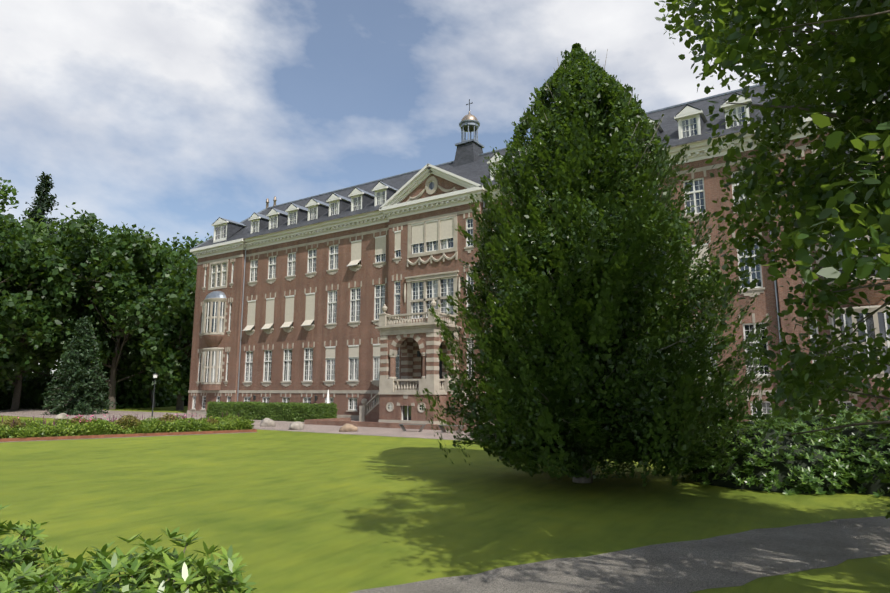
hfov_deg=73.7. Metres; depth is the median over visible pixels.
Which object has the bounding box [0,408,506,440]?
gravel path
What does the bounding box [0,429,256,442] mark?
flower bed border
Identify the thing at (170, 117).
sky
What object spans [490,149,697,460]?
tree leaves
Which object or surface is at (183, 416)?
purple flower spikes
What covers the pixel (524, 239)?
tree
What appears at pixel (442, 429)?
bench
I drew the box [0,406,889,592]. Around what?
lawn ground
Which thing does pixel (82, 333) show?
cypress tree
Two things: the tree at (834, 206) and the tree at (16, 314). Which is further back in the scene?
the tree at (16, 314)
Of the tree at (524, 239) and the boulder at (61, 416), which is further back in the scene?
the boulder at (61, 416)
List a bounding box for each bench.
[399,423,426,431]
[438,424,464,432]
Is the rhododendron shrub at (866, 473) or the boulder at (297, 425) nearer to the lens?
the rhododendron shrub at (866, 473)
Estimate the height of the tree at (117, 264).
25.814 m
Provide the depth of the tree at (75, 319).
80.60 m
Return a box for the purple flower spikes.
[2,412,238,426]
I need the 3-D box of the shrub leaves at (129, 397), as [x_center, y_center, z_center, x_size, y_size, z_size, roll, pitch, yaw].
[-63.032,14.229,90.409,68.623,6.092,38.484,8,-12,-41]
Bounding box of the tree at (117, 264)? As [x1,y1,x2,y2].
[30,202,211,409]
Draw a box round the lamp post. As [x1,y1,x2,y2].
[151,373,157,416]
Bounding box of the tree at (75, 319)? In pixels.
[5,265,162,393]
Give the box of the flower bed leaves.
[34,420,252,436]
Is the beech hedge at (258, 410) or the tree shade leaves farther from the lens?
the beech hedge at (258, 410)
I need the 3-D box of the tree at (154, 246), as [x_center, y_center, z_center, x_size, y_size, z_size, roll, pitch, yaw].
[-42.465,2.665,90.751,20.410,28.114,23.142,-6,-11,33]
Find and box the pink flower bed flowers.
[1,413,200,421]
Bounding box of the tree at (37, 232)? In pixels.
[0,177,113,409]
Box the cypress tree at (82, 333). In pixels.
[42,315,116,414]
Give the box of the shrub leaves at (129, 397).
[0,371,188,409]
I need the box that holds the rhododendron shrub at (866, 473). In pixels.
[676,401,889,497]
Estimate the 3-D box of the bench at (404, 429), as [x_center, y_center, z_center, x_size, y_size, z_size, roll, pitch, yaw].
[-1.972,7.943,35.910,1.700,0.450,0.420,-4,-10,25]
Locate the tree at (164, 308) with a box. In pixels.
[102,263,195,409]
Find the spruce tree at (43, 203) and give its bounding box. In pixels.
[19,171,58,234]
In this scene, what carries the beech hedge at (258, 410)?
on the lawn ground at (294, 512)
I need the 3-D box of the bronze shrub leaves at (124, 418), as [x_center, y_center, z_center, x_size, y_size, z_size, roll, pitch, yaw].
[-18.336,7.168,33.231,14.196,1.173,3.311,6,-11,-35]
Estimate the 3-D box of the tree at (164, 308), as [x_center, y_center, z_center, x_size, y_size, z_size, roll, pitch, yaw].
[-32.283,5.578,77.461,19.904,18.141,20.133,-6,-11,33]
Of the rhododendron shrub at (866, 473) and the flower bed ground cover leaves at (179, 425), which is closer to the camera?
the rhododendron shrub at (866, 473)
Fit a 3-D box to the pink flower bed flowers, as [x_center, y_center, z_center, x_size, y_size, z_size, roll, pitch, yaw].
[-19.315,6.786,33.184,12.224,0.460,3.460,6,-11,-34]
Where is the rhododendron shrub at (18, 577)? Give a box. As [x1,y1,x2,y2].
[0,504,256,592]
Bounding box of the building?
[187,65,889,426]
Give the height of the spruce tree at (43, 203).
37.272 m
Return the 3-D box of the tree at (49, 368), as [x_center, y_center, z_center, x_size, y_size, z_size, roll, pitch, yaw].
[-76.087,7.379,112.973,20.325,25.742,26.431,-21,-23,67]
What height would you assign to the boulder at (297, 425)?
0.501 m
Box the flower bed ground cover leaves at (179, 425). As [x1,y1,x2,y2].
[0,414,254,437]
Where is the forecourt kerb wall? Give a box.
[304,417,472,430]
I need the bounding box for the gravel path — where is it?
[350,516,889,592]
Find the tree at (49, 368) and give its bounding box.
[28,359,65,375]
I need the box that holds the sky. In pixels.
[0,0,878,380]
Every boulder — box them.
[55,413,68,419]
[260,418,275,426]
[288,421,303,429]
[339,423,357,431]
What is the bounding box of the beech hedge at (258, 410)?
[205,400,337,421]
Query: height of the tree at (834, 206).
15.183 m
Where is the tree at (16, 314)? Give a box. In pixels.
[0,213,80,383]
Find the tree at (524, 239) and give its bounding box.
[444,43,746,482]
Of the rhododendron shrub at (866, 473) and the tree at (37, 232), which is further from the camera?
the tree at (37, 232)
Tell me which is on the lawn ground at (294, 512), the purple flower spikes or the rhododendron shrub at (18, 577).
the rhododendron shrub at (18, 577)
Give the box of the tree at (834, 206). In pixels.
[654,0,889,518]
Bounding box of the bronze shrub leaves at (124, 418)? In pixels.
[0,413,231,438]
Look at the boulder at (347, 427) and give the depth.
35.81 m
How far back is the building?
51.18 m
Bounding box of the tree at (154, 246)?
[96,224,197,407]
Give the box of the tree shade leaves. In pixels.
[531,207,644,428]

